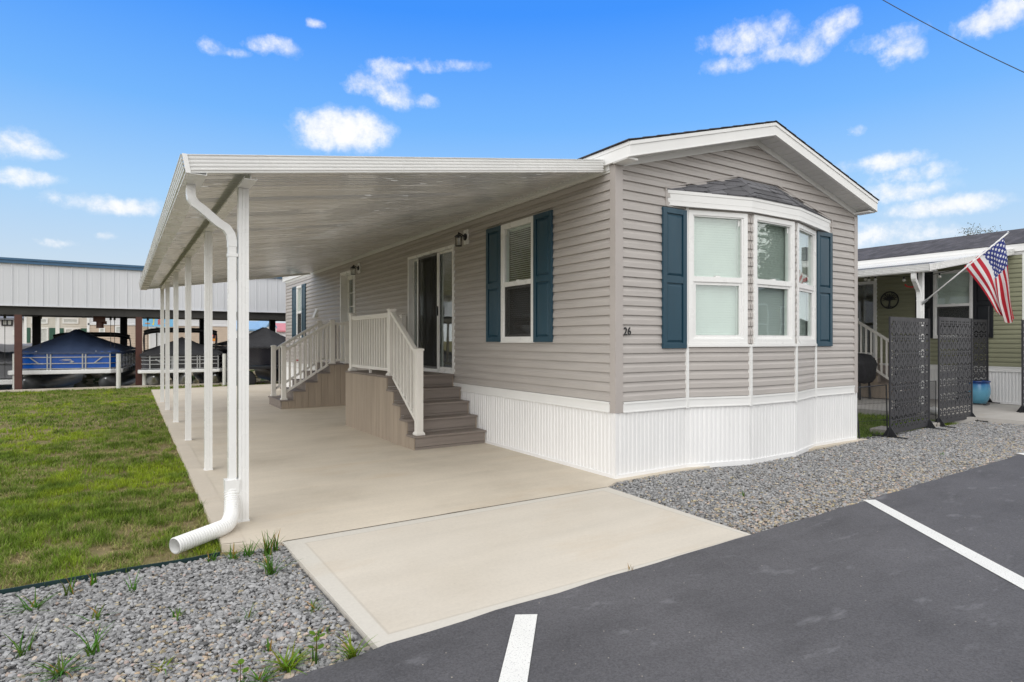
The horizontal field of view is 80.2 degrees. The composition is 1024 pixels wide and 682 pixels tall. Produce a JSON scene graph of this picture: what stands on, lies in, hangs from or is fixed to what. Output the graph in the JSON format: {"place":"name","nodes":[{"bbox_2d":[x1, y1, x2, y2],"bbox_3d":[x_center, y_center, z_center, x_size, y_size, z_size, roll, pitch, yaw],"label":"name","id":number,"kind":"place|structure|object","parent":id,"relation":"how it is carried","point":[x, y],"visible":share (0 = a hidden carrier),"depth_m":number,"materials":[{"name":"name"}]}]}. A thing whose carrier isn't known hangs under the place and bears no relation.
{"place":"outdoors","nodes":[
{"label":"outdoors","id":0,"kind":"place"},
{"bbox_2d":[0,316,23,343],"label":"house","id":1,"kind":"structure","parent":0,"point":[7,330],"depth_m":35.31,"materials":[{"name":"white"}]},
{"bbox_2d":[1,320,12,325],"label":"window","id":2,"kind":"structure","parent":1,"relation":"in","point":[3,322],"depth_m":35.26,"materials":[{"name":"black paint"}]},
{"bbox_2d":[24,317,56,343],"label":"house","id":3,"kind":"structure","parent":0,"point":[48,328],"depth_m":35.03,"materials":[{"name":"beige"}]},
{"bbox_2d":[31,328,47,342],"bbox_3d":[-27.161,-0.331,34.950,0.775,0.864,0.080,0,0,-33],"label":"window","id":4,"kind":"structure","parent":3,"relation":"in","point":[44,331],"depth_m":35.04,"materials":[{"name":"white glass"}]},
{"bbox_2d":[31,318,47,323],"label":"window","id":5,"kind":"structure","parent":3,"relation":"in","point":[44,320],"depth_m":35.04,"materials":[{"name":"white glass"}]},
{"bbox_2d":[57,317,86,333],"bbox_3d":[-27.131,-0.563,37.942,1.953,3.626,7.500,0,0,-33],"label":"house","id":6,"kind":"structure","parent":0,"point":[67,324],"depth_m":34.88,"materials":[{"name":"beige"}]},
{"bbox_2d":[62,318,78,323],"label":"window","id":7,"kind":"structure","parent":6,"relation":"in","point":[64,320],"depth_m":34.88,"materials":[{"name":"white glass"}]},
{"bbox_2d":[65,328,79,331],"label":"window","id":8,"kind":"structure","parent":6,"relation":"in","point":[66,329],"depth_m":34.86,"materials":[{"name":"white glass"}]},
{"bbox_2d":[9,376,268,389],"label":"canal water","id":9,"kind":"structure","parent":0,"point":[96,384],"depth_m":26.02,"materials":[{"name":"grey liquid"}]},
{"bbox_2d":[0,351,73,389],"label":"pontoon boat","id":10,"kind":"object","parent":9,"relation":"on","point":[5,368],"visible":0.23,"depth_m":18.20,"materials":[{"name":"white metal"}]},
{"bbox_2d":[0,343,31,351],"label":"tarpaulin","id":11,"kind":"object","parent":10,"relation":"on","point":[6,347],"visible":0.14,"depth_m":25.73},
{"bbox_2d":[143,319,172,326],"bbox_3d":[-20.210,-1.080,34.694,1.493,0.518,0.092,0,0,-33],"label":"wall sign","id":12,"kind":"object","parent":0,"point":[152,323],"visible":0.54,"depth_m":34.54,"materials":[{"name":"blue paint"}]},
{"bbox_2d":[276,323,285,336],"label":"house","id":13,"kind":"structure","parent":0,"point":[281,329],"depth_m":53.71,"materials":[{"name":"pink"}]},
{"bbox_2d":[0,374,948,589],"bbox_3d":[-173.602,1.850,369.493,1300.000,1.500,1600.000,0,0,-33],"label":"ground","id":14,"kind":"structure","parent":0,"point":[151,559],"depth_m":6.01,"materials":[{"name":"green plant"}]},
{"bbox_2d":[12,354,13,389],"bbox_3d":[-14.644,1.488,17.900,0.124,2.224,0.124,0,0,-33],"label":"guide post","id":15,"kind":"object","parent":14,"relation":"on","point":[12,370],"visible":0.13,"depth_m":17.84,"materials":[{"name":"white plastic"}]},
{"bbox_2d":[116,354,120,388],"bbox_3d":[-11.886,1.492,18.350,0.124,2.215,0.124,0,0,-33],"label":"guide post","id":16,"kind":"object","parent":14,"relation":"on","point":[118,370],"visible":0.34,"depth_m":18.30,"materials":[{"name":"white plastic"}]},
{"bbox_2d":[0,381,280,392],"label":"canal bulkhead","id":17,"kind":"object","parent":14,"relation":"on","point":[110,387],"visible":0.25,"depth_m":18.19,"materials":[{"name":"concrete"}]},
{"bbox_2d":[0,257,285,389],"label":"boat shelter","id":18,"kind":"object","parent":14,"relation":"on","point":[36,290],"visible":0.35,"depth_m":18.61,"materials":[{"name":"white metal"}]},
{"bbox_2d":[8,329,134,388],"bbox_3d":[-14.902,0.643,21.308,2.850,2.094,6.629,0,0,-26],"label":"pontoon boat","id":19,"kind":"object","parent":18,"relation":"on","point":[62,360],"visible":0.91,"depth_m":18.82,"materials":[{"name":"blue metal"}]},
{"bbox_2d":[138,328,225,384],"bbox_3d":[-12.017,0.562,22.022,2.550,2.055,6.629,0,0,-31],"label":"pontoon boat","id":20,"kind":"object","parent":18,"relation":"on","point":[150,360],"visible":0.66,"depth_m":19.47,"materials":[{"name":"white metal"}]},
{"bbox_2d":[213,327,285,385],"bbox_3d":[-9.607,0.558,22.774,2.600,2.104,6.600,0,0,-33],"label":"pontoon boat","id":21,"kind":"object","parent":18,"relation":"on","point":[262,340],"visible":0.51,"depth_m":20.20,"materials":[{"name":"black fabric"}]},
{"bbox_2d":[142,369,146,384],"bbox_3d":[-11.494,1.499,19.000,0.124,2.201,0.124,0,0,-33],"label":"guide post","id":22,"kind":"object","parent":14,"relation":"on","point":[144,377],"visible":0.29,"depth_m":18.95,"materials":[{"name":"white plastic"}]},
{"bbox_2d":[87,318,226,350],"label":"house","id":23,"kind":"structure","parent":14,"relation":"on","point":[152,340],"depth_m":35.09,"materials":[{"name":"beige"}]},
{"bbox_2d":[115,326,119,332],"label":"window","id":24,"kind":"structure","parent":23,"relation":"in","point":[117,328],"depth_m":34.27,"materials":[{"name":"white glass"}]},
{"bbox_2d":[149,327,156,348],"bbox_3d":[-20.805,0.258,35.217,0.426,2.145,0.070,0,0,-33],"label":"door","id":25,"kind":"structure","parent":23,"relation":"in","point":[152,337],"depth_m":35.19,"materials":[{"name":"white"}]},
{"bbox_2d":[156,327,164,345],"bbox_3d":[-20.418,0.229,35.467,0.620,2.202,0.070,0,0,-33],"label":"door","id":26,"kind":"structure","parent":23,"relation":"in","point":[158,334],"depth_m":35.35,"materials":[{"name":"white"}]},
{"bbox_2d":[80,369,255,381],"bbox_3d":[-18.753,1.935,27.670,38.579,1.723,4.116,0,0,-33],"label":"rock rubble","id":27,"kind":"object","parent":14,"relation":"on","point":[96,377],"visible":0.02,"depth_m":27.69,"materials":[{"name":"stone"}]},
{"bbox_2d":[0,544,372,681],"bbox_3d":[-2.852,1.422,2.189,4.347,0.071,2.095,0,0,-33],"label":"gravel bed","id":28,"kind":"object","parent":14,"relation":"on","point":[138,652],"visible":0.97,"depth_m":3.01,"materials":[{"name":"grey gravel"}]},
{"bbox_2d":[2,624,38,658],"bbox_3d":[-2.207,1.355,2.762,0.183,0.129,0.104,0,0,-3],"label":"weed","id":29,"kind":"object","parent":28,"relation":"on","point":[18,649],"visible":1,"depth_m":2.75,"materials":[{"name":"green plant"}]},
{"bbox_2d":[0,588,59,617],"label":"weed","id":30,"kind":"object","parent":28,"relation":"on","point":[34,604],"visible":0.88,"depth_m":3.19,"materials":[{"name":"green plant"}]},
{"bbox_2d":[12,649,98,681],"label":"weed","id":31,"kind":"object","parent":28,"relation":"on","point":[56,673],"visible":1,"depth_m":2.58,"materials":[{"name":"green plant"}]},
{"bbox_2d":[60,568,75,595],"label":"weed","id":32,"kind":"object","parent":28,"relation":"on","point":[69,588],"visible":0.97,"depth_m":3.39,"materials":[{"name":"green plant"}]},
{"bbox_2d":[63,621,114,656],"bbox_3d":[-1.893,1.348,2.752,0.220,0.145,0.201,0,0,41],"label":"weed","id":33,"kind":"object","parent":28,"relation":"on","point":[95,645],"visible":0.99,"depth_m":2.76,"materials":[{"name":"green plant"}]},
{"bbox_2d":[86,567,97,585],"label":"weed","id":34,"kind":"object","parent":28,"relation":"on","point":[92,581],"visible":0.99,"depth_m":3.53,"materials":[{"name":"green plant"}]},
{"bbox_2d":[72,603,116,620],"bbox_3d":[-2.113,1.388,3.068,0.234,0.064,0.146,0,0,31],"label":"weed","id":35,"kind":"object","parent":28,"relation":"on","point":[97,615],"visible":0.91,"depth_m":3.09,"materials":[{"name":"green plant"}]},
{"bbox_2d":[0,552,219,593],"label":"lawn edging","id":36,"kind":"object","parent":28,"relation":"on","point":[65,581],"visible":0.62,"depth_m":3.66,"materials":[{"name":"black plastic"}]},
{"bbox_2d":[123,569,150,592],"bbox_3d":[-2.118,1.368,3.441,0.147,0.104,0.207,0,0,-33],"label":"weed","id":37,"kind":"object","parent":28,"relation":"on","point":[134,587],"visible":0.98,"depth_m":3.46,"materials":[{"name":"green plant"}]},
{"bbox_2d":[148,657,181,672],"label":"weed","id":38,"kind":"object","parent":28,"relation":"on","point":[161,666],"visible":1,"depth_m":2.63,"materials":[{"name":"green plant"}]},
{"bbox_2d":[170,608,182,620],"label":"weed","id":39,"kind":"object","parent":28,"relation":"on","point":[177,614],"visible":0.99,"depth_m":3.10,"materials":[{"name":"green plant"}]},
{"bbox_2d":[203,549,221,561],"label":"weed","id":40,"kind":"object","parent":28,"relation":"on","point":[214,559],"visible":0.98,"depth_m":3.90,"materials":[{"name":"green plant"}]},
{"bbox_2d":[219,542,245,559],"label":"weed","id":41,"kind":"object","parent":28,"relation":"on","point":[231,556],"visible":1,"depth_m":3.94,"materials":[{"name":"green plant"}]},
{"bbox_2d":[230,658,248,681],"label":"weed","id":42,"kind":"object","parent":28,"relation":"on","point":[240,662],"visible":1,"depth_m":2.50,"materials":[{"name":"green plant"}]},
{"bbox_2d":[236,603,254,621],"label":"weed","id":43,"kind":"object","parent":28,"relation":"on","point":[249,613],"visible":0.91,"depth_m":3.08,"materials":[{"name":"green plant"}]},
{"bbox_2d":[238,538,260,557],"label":"weed","id":44,"kind":"object","parent":28,"relation":"on","point":[247,552],"visible":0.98,"depth_m":3.99,"materials":[{"name":"green plant"}]},
{"bbox_2d":[242,664,286,681],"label":"weed","id":45,"kind":"object","parent":28,"relation":"on","point":[260,677],"visible":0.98,"depth_m":2.54,"materials":[{"name":"green plant"}]},
{"bbox_2d":[251,530,278,555],"bbox_3d":[-1.642,1.328,4.026,0.188,0.184,0.159,0,0,-33],"label":"weed","id":46,"kind":"object","parent":28,"relation":"on","point":[267,549],"visible":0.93,"depth_m":4.02,"materials":[{"name":"green plant"}]},
{"bbox_2d":[262,637,275,651],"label":"weed","id":47,"kind":"object","parent":28,"relation":"on","point":[268,645],"visible":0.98,"depth_m":2.77,"materials":[{"name":"green plant"}]},
{"bbox_2d":[265,528,280,550],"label":"weed","id":48,"kind":"object","parent":28,"relation":"on","point":[276,547],"visible":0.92,"depth_m":4.07,"materials":[{"name":"green plant"}]},
{"bbox_2d":[245,551,303,574],"bbox_3d":[-1.466,1.350,3.705,0.314,0.141,0.266,0,0,21],"label":"weed","id":49,"kind":"object","parent":28,"relation":"on","point":[269,567],"visible":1,"depth_m":3.70,"materials":[{"name":"green plant"}]},
{"bbox_2d":[258,641,318,675],"bbox_3d":[-0.972,1.373,2.629,0.272,0.094,0.302,0,0,-33],"label":"weed","id":50,"kind":"object","parent":28,"relation":"on","point":[285,665],"visible":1,"depth_m":2.63,"materials":[{"name":"green plant"}]},
{"bbox_2d":[303,597,327,613],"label":"weed","id":51,"kind":"object","parent":28,"relation":"on","point":[312,607],"visible":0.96,"depth_m":3.19,"materials":[{"name":"green plant"}]},
{"bbox_2d":[308,631,324,663],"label":"weed","id":52,"kind":"object","parent":28,"relation":"on","point":[316,639],"visible":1,"depth_m":2.67,"materials":[{"name":"green plant"}]},
{"bbox_2d":[304,624,334,636],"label":"weed","id":53,"kind":"object","parent":28,"relation":"on","point":[318,633],"visible":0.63,"depth_m":2.92,"materials":[{"name":"green plant"}]},
{"bbox_2d":[324,630,375,662],"bbox_3d":[-0.709,1.368,2.704,0.224,0.104,0.241,0,0,-1],"label":"weed","id":54,"kind":"object","parent":28,"relation":"on","point":[351,651],"visible":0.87,"depth_m":2.71,"materials":[{"name":"green plant"}]},
{"bbox_2d":[222,354,226,385],"bbox_3d":[-9.276,1.506,19.600,0.124,2.189,0.124,0,0,-33],"label":"guide post","id":55,"kind":"object","parent":14,"relation":"on","point":[224,369],"visible":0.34,"depth_m":19.56,"materials":[{"name":"white plastic"}]},
{"bbox_2d":[236,321,259,337],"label":"house","id":56,"kind":"structure","parent":14,"relation":"on","point":[253,325],"depth_m":48.85,"materials":[{"name":"blue"}]},
{"bbox_2d":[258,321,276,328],"bbox_3d":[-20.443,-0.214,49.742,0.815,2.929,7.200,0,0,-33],"label":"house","id":57,"kind":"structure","parent":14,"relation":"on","point":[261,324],"depth_m":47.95,"materials":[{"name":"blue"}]},
{"bbox_2d":[609,421,1023,533],"bbox_3d":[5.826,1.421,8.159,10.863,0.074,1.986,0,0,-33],"label":"gravel bed","id":58,"kind":"object","parent":14,"relation":"on","point":[859,470],"visible":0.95,"depth_m":6.32,"materials":[{"name":"grey gravel"}]},
{"bbox_2d":[857,384,887,438],"bbox_3d":[5.235,1.032,8.845,0.684,0.778,0.051,0,0,-25],"label":"wire fence","id":59,"kind":"object","parent":58,"relation":"on","point":[885,418],"visible":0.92,"depth_m":8.85,"materials":[{"name":"black metal"}]},
{"bbox_2d":[872,316,946,438],"bbox_3d":[6.131,0.525,9.349,1.674,1.770,0.480,0,0,-37],"label":"privacy screen","id":60,"kind":"object","parent":58,"relation":"on","point":[916,392],"visible":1,"depth_m":9.30,"materials":[{"name":"black paint"}]},
{"bbox_2d":[925,381,935,422],"bbox_3d":[6.870,1.032,9.965,0.373,0.750,0.016,0,0,-33],"label":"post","id":61,"kind":"object","parent":58,"relation":"on","point":[932,401],"visible":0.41,"depth_m":9.99,"materials":[{"name":"white"}]},
{"bbox_2d":[934,317,987,427],"bbox_3d":[7.596,0.505,10.398,1.510,1.810,0.500,0,0,-33],"label":"privacy screen","id":62,"kind":"object","parent":58,"relation":"on","point":[951,374],"visible":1,"depth_m":10.36,"materials":[{"name":"black paint"}]},
{"bbox_2d":[870,426,894,432],"bbox_3d":[5.774,1.393,9.414,0.440,0.095,0.260,0,0,-39],"label":"paving stone","id":63,"kind":"object","parent":14,"relation":"on","point":[880,429],"visible":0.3,"depth_m":9.34,"materials":[{"name":"stone"}]},
{"bbox_2d":[958,223,1001,235],"bbox_3d":[29.039,-2.986,38.084,4.645,9.079,4.492,0,0,-33],"label":"tree","id":64,"kind":"object","parent":14,"relation":"on","point":[989,231],"visible":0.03,"depth_m":38.05,"materials":[{"name":"green plant"}]},
{"bbox_2d":[151,384,866,551],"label":"patio slab","id":65,"kind":"structure","parent":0,"point":[314,471],"depth_m":6.42,"materials":[{"name":"concrete"}]},
{"bbox_2d":[152,389,244,543],"bbox_3d":[-6.108,1.397,10.840,0.145,0.001,15.711,0,0,-32],"label":"patio slab edge","id":66,"kind":"object","parent":65,"relation":"on","point":[209,495],"visible":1,"depth_m":6.17,"materials":[{"name":"concrete"}]},
{"bbox_2d":[268,319,348,408],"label":"porch steps","id":67,"kind":"structure","parent":65,"relation":"on","point":[322,384],"depth_m":13.05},
{"bbox_2d":[139,153,603,553],"bbox_3d":[-3.734,-0.224,9.886,3.896,3.268,11.609,0,0,-33],"label":"carport","id":68,"kind":"object","parent":65,"relation":"on","point":[241,220],"visible":1,"depth_m":6.15,"materials":[{"name":"white metal"}]},
{"bbox_2d":[345,308,485,449],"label":"porch steps","id":69,"kind":"structure","parent":65,"relation":"on","point":[380,344],"depth_m":8.62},
{"bbox_2d":[282,120,878,478],"bbox_3d":[-1.016,-0.593,13.497,4.872,4.027,15.195,0,0,-33],"label":"manufactured home","id":70,"kind":"object","parent":65,"relation":"on","point":[652,304],"visible":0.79,"depth_m":7.10,"materials":[{"name":"beige plastic"}]},
{"bbox_2d":[296,285,300,337],"bbox_3d":[-5.914,-0.817,17.044,0.142,1.457,0.618,0,0,-33],"label":"window","id":71,"kind":"structure","parent":70,"relation":"in","point":[298,289],"depth_m":17.21,"materials":[{"name":"white glass"}]},
{"bbox_2d":[340,269,355,362],"bbox_3d":[-3.556,-0.515,13.466,0.205,2.060,1.020,0,0,-33],"label":"entry door","id":72,"kind":"structure","parent":70,"relation":"in","point":[346,277],"depth_m":13.81,"materials":[{"name":"white glass"}]},
{"bbox_2d":[408,244,454,373],"bbox_3d":[-1.265,-0.469,9.898,0.210,1.967,1.730,0,0,-33],"label":"sliding door","id":73,"kind":"structure","parent":70,"relation":"in","point":[430,267],"depth_m":9.89,"materials":[{"name":"white glass"}]},
{"bbox_2d":[500,216,533,342],"bbox_3d":[0.107,-0.748,7.701,0.142,1.540,0.758,0,0,-33],"label":"window","id":74,"kind":"structure","parent":70,"relation":"in","point":[516,296],"depth_m":7.74,"materials":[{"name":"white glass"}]},
{"bbox_2d":[689,210,747,343],"bbox_3d":[2.307,-0.706,6.889,0.776,1.492,0.142,0,0,-17],"label":"window","id":75,"kind":"structure","parent":70,"relation":"in","point":[718,287],"depth_m":6.93,"materials":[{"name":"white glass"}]},
{"bbox_2d":[665,175,832,407],"bbox_3d":[3.089,-0.612,7.311,3.236,2.714,0.349,0,0,-33],"label":"bay window","id":76,"kind":"structure","parent":70,"relation":"in","point":[715,369],"depth_m":6.96,"materials":[{"name":"beige plastic"}]},
{"bbox_2d":[749,215,795,343],"bbox_3d":[3.086,-0.706,7.252,0.800,1.492,0.142,0,0,-33],"label":"window","id":77,"kind":"structure","parent":70,"relation":"in","point":[773,310],"depth_m":7.31,"materials":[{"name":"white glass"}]},
{"bbox_2d":[795,223,816,343],"bbox_3d":[3.726,-0.706,7.802,0.142,1.492,0.789,0,0,41],"label":"window","id":78,"kind":"structure","parent":70,"relation":"in","point":[803,232],"depth_m":7.98,"materials":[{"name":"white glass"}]},
{"bbox_2d":[0,0,1023,322],"label":"sky","id":79,"kind":"structure","parent":0,"point":[101,101],"materials":[{"name":"blue"}]},
{"bbox_2d":[282,487,750,648],"bbox_3d":[0.146,1.463,4.267,2.974,0.130,1.825,0,0,-33],"label":"driveway apron","id":80,"kind":"object","parent":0,"point":[388,583],"visible":0.69,"depth_m":3.98,"materials":[{"name":"concrete"}]},
{"bbox_2d":[283,487,604,541],"bbox_3d":[-0.346,1.397,5.028,2.960,0.001,0.024,0,0,-32],"label":"expansion joint","id":81,"kind":"object","parent":80,"relation":"on","point":[435,515],"visible":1,"depth_m":4.86,"materials":[{"name":"grey concrete"}]},
{"bbox_2d":[281,454,1023,681],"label":"asphalt road","id":82,"kind":"structure","parent":0,"point":[865,591],"depth_m":3.10,"materials":[{"name":"grey asphalt"}]},
{"bbox_2d":[499,614,536,681],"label":"road marking","id":83,"kind":"object","parent":82,"relation":"on","point":[516,664],"visible":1,"depth_m":2.73,"materials":[{"name":"paint"}]},
{"bbox_2d":[864,500,1023,588],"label":"road marking","id":84,"kind":"object","parent":82,"relation":"on","point":[999,570],"visible":1,"depth_m":4.09,"materials":[{"name":"paint"}]},
{"bbox_2d":[857,411,958,437],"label":"lawn grass","id":85,"kind":"structure","parent":0,"point":[872,424],"depth_m":10.32,"materials":[{"name":"plant"}]},
{"bbox_2d":[857,397,1023,424],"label":"patio slab","id":86,"kind":"structure","parent":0,"point":[999,413],"depth_m":11.68,"materials":[{"name":"grey concrete"}]},
{"bbox_2d":[857,353,876,399],"bbox_3d":[7.889,0.800,13.858,0.916,1.043,0.633,0,0,-33],"label":"covered grill","id":87,"kind":"object","parent":86,"relation":"on","point":[867,365],"visible":0.55,"depth_m":13.60,"materials":[{"name":"black fabric"}]},
{"bbox_2d":[858,318,911,398],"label":"porch steps","id":88,"kind":"structure","parent":86,"relation":"on","point":[882,374],"depth_m":14.16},
{"bbox_2d":[881,321,925,422],"bbox_3d":[7.159,0.500,10.901,1.462,1.800,0.480,0,0,-36],"label":"privacy screen","id":89,"kind":"object","parent":86,"relation":"on","point":[906,371],"visible":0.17,"depth_m":10.78,"materials":[{"name":"black paint"}]},
{"bbox_2d":[858,249,1013,414],"bbox_3d":[5.887,-0.304,16.441,3.821,3.269,11.412,0,0,-33],"label":"carport","id":90,"kind":"object","parent":86,"relation":"on","point":[914,267],"visible":0.25,"depth_m":11.22,"materials":[{"name":"white metal"}]},
{"bbox_2d":[864,270,952,281],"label":"string lights","id":91,"kind":"object","parent":90,"relation":"hanging from","point":[903,279],"visible":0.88,"depth_m":12.21,"materials":[{"name":"black paint"}]},
{"bbox_2d":[922,231,1013,322],"bbox_3d":[7.888,-1.060,10.587,0.153,1.521,1.414,0,0,-33],"label":"flag","id":92,"kind":"object","parent":90,"relation":"attached to","point":[987,269],"visible":1,"depth_m":10.22,"materials":[{"name":"multicoloured fabric"}]},
{"bbox_2d":[858,228,1023,404],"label":"manufactured home","id":93,"kind":"object","parent":86,"relation":"on","point":[962,294],"visible":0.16,"depth_m":13.90,"materials":[{"name":"green"}]},
{"bbox_2d":[858,281,876,357],"bbox_3d":[8.853,-0.532,15.509,0.100,1.935,0.910,0,0,-33],"label":"storm door","id":94,"kind":"structure","parent":93,"relation":"in","point":[874,283],"depth_m":15.14,"materials":[{"name":"white metal"}]},
{"bbox_2d":[880,291,898,308],"bbox_3d":[9.229,-1.000,14.852,0.061,0.432,0.432,0,0,-33],"label":"wall ornament","id":95,"kind":"object","parent":93,"relation":"attached to","point":[889,298],"depth_m":14.84,"materials":[{"name":"black paint"}]},
{"bbox_2d":[933,269,972,337],"bbox_3d":[10.004,-0.828,13.758,0.142,1.540,0.788,0,0,-33],"label":"window","id":96,"kind":"structure","parent":93,"relation":"in","point":[955,299],"depth_m":13.78,"materials":[{"name":"white glass"}]},
{"bbox_2d":[956,319,998,404],"bbox_3d":[9.801,0.430,12.913,1.122,1.780,0.480,0,0,-20],"label":"privacy screen","id":97,"kind":"object","parent":86,"relation":"on","point":[982,351],"visible":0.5,"depth_m":12.97,"materials":[{"name":"black paint"}]},
{"bbox_2d":[965,380,990,403],"bbox_3d":[9.900,1.080,12.906,0.430,0.480,0.430,0,0,-33],"label":"plant pot","id":98,"kind":"object","parent":86,"relation":"on","point":[981,391],"visible":0.69,"depth_m":12.73,"materials":[{"name":"blue ceramic"}]},
{"bbox_2d":[1016,320,1023,412],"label":"privacy screen","id":99,"kind":"object","parent":86,"relation":"on","point":[1020,409],"visible":0.99,"depth_m":11.42,"materials":[{"name":"black paint"}]},
{"bbox_2d":[883,0,1023,72],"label":"overhead wire","id":100,"kind":"object","parent":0,"point":[952,37],"visible":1,"depth_m":15.71,"materials":[{"name":"black paint"}]}
]}

